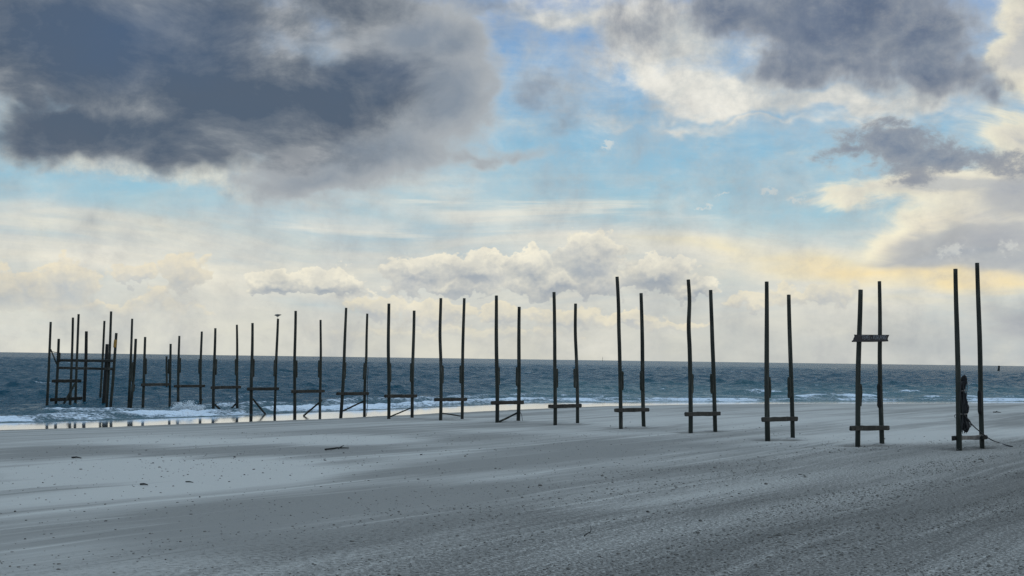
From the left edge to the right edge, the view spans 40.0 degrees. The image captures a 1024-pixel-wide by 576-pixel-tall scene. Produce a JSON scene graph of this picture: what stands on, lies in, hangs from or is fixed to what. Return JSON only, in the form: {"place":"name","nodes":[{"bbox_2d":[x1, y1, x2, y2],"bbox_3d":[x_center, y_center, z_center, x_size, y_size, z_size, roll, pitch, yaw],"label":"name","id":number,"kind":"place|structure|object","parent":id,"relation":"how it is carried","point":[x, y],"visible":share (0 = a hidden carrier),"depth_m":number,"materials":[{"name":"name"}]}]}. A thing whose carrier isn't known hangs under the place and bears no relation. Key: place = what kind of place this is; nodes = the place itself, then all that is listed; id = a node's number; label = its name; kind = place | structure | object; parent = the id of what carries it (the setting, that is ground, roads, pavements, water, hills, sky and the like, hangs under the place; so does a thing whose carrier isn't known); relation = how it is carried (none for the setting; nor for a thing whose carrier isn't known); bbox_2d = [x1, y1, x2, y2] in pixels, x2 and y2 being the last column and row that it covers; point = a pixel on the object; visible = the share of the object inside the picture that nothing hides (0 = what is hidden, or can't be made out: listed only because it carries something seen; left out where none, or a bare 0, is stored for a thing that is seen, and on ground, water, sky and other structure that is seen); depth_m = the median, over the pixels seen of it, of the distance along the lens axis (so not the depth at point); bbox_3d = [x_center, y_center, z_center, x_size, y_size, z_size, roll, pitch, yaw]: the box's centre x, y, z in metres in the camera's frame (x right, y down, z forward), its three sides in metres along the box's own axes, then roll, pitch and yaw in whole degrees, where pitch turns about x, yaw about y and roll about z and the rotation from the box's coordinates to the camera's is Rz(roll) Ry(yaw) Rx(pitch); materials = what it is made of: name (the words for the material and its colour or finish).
{"place":"outdoors","nodes":[
{"label":"outdoors","id":0,"kind":"place"},
{"bbox_2d":[0,402,1023,575],"bbox_3d":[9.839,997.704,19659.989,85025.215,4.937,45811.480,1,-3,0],"label":"beach sand","id":1,"kind":"structure","parent":0,"point":[911,424],"depth_m":33.43,"materials":[{"name":"beige sand"}]},
{"bbox_2d":[46,314,117,406],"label":"ruined jetty","id":2,"kind":"object","parent":1,"relation":"on","point":[75,381],"visible":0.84,"depth_m":103.06,"materials":[{"name":"wood"}]},
{"bbox_2d":[99,321,105,397],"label":"jetty pile","id":3,"kind":"object","parent":1,"relation":"on","point":[101,375],"visible":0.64,"depth_m":113.55,"materials":[{"name":"brown wood"}]},
{"bbox_2d":[105,311,111,406],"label":"jetty pile","id":4,"kind":"object","parent":1,"relation":"on","point":[109,358],"visible":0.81,"depth_m":102.30,"materials":[{"name":"brown wood"}]},
{"bbox_2d":[127,319,132,407],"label":"jetty pile","id":5,"kind":"object","parent":1,"relation":"on","point":[130,365],"visible":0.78,"depth_m":104.88,"materials":[{"name":"brown wood"}]},
{"bbox_2d":[129,339,136,407],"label":"jetty pile","id":6,"kind":"object","parent":1,"relation":"on","point":[133,368],"visible":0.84,"depth_m":103.69,"materials":[{"name":"brown wood"}]},
{"bbox_2d":[141,337,171,407],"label":"pile frame","id":7,"kind":"object","parent":1,"relation":"on","point":[168,368],"visible":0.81,"depth_m":101.25,"materials":[{"name":"brown wood"}]},
{"bbox_2d":[174,331,204,404],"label":"pile frame","id":8,"kind":"object","parent":1,"relation":"on","point":[178,386],"visible":0.78,"depth_m":106.87,"materials":[{"name":"brown wood"}]},
{"bbox_2d":[211,325,240,408],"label":"pile frame","id":9,"kind":"object","parent":1,"relation":"on","point":[214,387],"visible":0.84,"depth_m":97.95,"materials":[{"name":"brown wood"}]},
{"bbox_2d":[247,319,278,414],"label":"pile frame","id":10,"kind":"object","parent":1,"relation":"on","point":[251,388],"visible":0.91,"depth_m":95.75,"materials":[{"name":"brown wood"}]},
{"bbox_2d":[291,311,324,415],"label":"pile frame","id":11,"kind":"object","parent":1,"relation":"on","point":[294,391],"visible":0.9,"depth_m":93.10,"materials":[{"name":"brown wood"}]},
{"bbox_2d":[325,445,347,449],"bbox_3d":[-6.122,5.574,49.232,0.084,0.138,1.196,-1,-4,36],"label":"driftwood","id":12,"kind":"object","parent":1,"relation":"on","point":[341,447],"visible":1,"depth_m":49.18,"materials":[{"name":"brown wood"}]},
{"bbox_2d":[336,308,368,417],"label":"pile frame","id":13,"kind":"object","parent":1,"relation":"on","point":[342,393],"visible":0.95,"depth_m":91.81,"materials":[{"name":"wood"}]},
{"bbox_2d":[384,303,416,418],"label":"pile frame","id":14,"kind":"object","parent":1,"relation":"on","point":[389,396],"visible":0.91,"depth_m":84.08,"materials":[{"name":"brown wood"}]},
{"bbox_2d":[434,298,466,419],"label":"pile frame","id":15,"kind":"object","parent":1,"relation":"on","point":[441,399],"visible":0.91,"depth_m":79.42,"materials":[{"name":"brown wood"}]},
{"bbox_2d":[0,422,959,574],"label":"shell litter","id":16,"kind":"object","parent":1,"relation":"on","point":[350,481],"visible":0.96,"depth_m":40.06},
{"bbox_2d":[491,295,523,422],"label":"pile frame","id":17,"kind":"object","parent":1,"relation":"on","point":[497,402],"visible":0.95,"depth_m":75.66,"materials":[{"name":"wood"}]},
{"bbox_2d":[0,432,1023,575],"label":"sand clods","id":18,"kind":"object","parent":1,"relation":"on","point":[811,546],"visible":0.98,"depth_m":27.93,"materials":[{"name":"grey sand"}]},
{"bbox_2d":[548,292,581,424],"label":"pile frame","id":19,"kind":"object","parent":1,"relation":"on","point":[555,405],"visible":0.92,"depth_m":71.38,"materials":[{"name":"brown wood"}]},
{"bbox_2d":[614,277,649,428],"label":"pile frame","id":20,"kind":"object","parent":1,"relation":"on","point":[621,409],"visible":0.93,"depth_m":67.48,"materials":[{"name":"brown wood"}]},
{"bbox_2d":[684,279,720,432],"bbox_3d":[8.641,3.442,64.196,0.315,7.589,2.663,-2,-4,44],"label":"pile frame","id":21,"kind":"object","parent":1,"relation":"on","point":[690,413],"visible":0.92,"depth_m":63.69,"materials":[{"name":"brown wood"}]},
{"bbox_2d":[761,281,797,440],"bbox_3d":[11.034,3.351,58.320,0.330,7.184,2.628,-2,-4,44],"label":"pile frame","id":22,"kind":"object","parent":1,"relation":"on","point":[767,419],"visible":0.88,"depth_m":57.84,"materials":[{"name":"brown wood"}]},
{"bbox_2d":[849,281,889,446],"bbox_3d":[13.873,3.241,54.938,0.329,7.137,2.931,-2,-4,44],"label":"pile frame","id":23,"kind":"object","parent":1,"relation":"on","point":[858,427],"visible":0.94,"depth_m":54.67,"materials":[{"name":"brown wood"}]},
{"bbox_2d":[852,335,888,341],"bbox_3d":[14.016,1.966,54.996,0.052,0.338,2.788,-2,-4,44],"label":"name sign","id":24,"kind":"object","parent":23,"relation":"attached to","point":[870,338],"visible":1,"depth_m":54.95,"materials":[{"name":"paint"}]},
{"bbox_2d":[952,263,987,450],"bbox_3d":[17.287,2.863,53.221,2.396,7.739,0.340,3,-4,-43],"label":"pile frame","id":25,"kind":"object","parent":1,"relation":"on","point":[959,437],"visible":0.85,"depth_m":52.96,"materials":[{"name":"brown wood"}]},
{"bbox_2d":[954,374,971,433],"bbox_3d":[16.762,4.326,52.547,1.358,2.199,0.432,3,-4,-38],"label":"net bundle","id":26,"kind":"object","parent":25,"relation":"hanging from","point":[965,425],"visible":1,"depth_m":52.45,"materials":[{"name":"fabric"}]},
{"bbox_2d":[963,413,1012,446],"bbox_3d":[18.679,5.453,54.200,1.207,1.343,5.440,-1,-3,32],"label":"mooring rope","id":27,"kind":"object","parent":1,"relation":"on","point":[982,433],"visible":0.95,"depth_m":53.20,"materials":[{"name":"black fabric"}]},
{"bbox_2d":[0,352,1023,422],"bbox_3d":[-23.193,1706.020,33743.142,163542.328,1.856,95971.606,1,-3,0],"label":"sea water","id":28,"kind":"structure","parent":0,"point":[23,381],"depth_m":219.97,"materials":[{"name":"blue liquid"}]},
{"bbox_2d":[170,400,205,410],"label":"wave spray","id":29,"kind":"object","parent":28,"relation":"on","point":[181,406],"visible":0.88,"depth_m":98.92,"materials":[{"name":"white liquid"}]},
{"bbox_2d":[0,0,1023,365],"label":"sky","id":30,"kind":"structure","parent":0,"point":[184,169],"materials":[{"name":"blue"}]}
]}

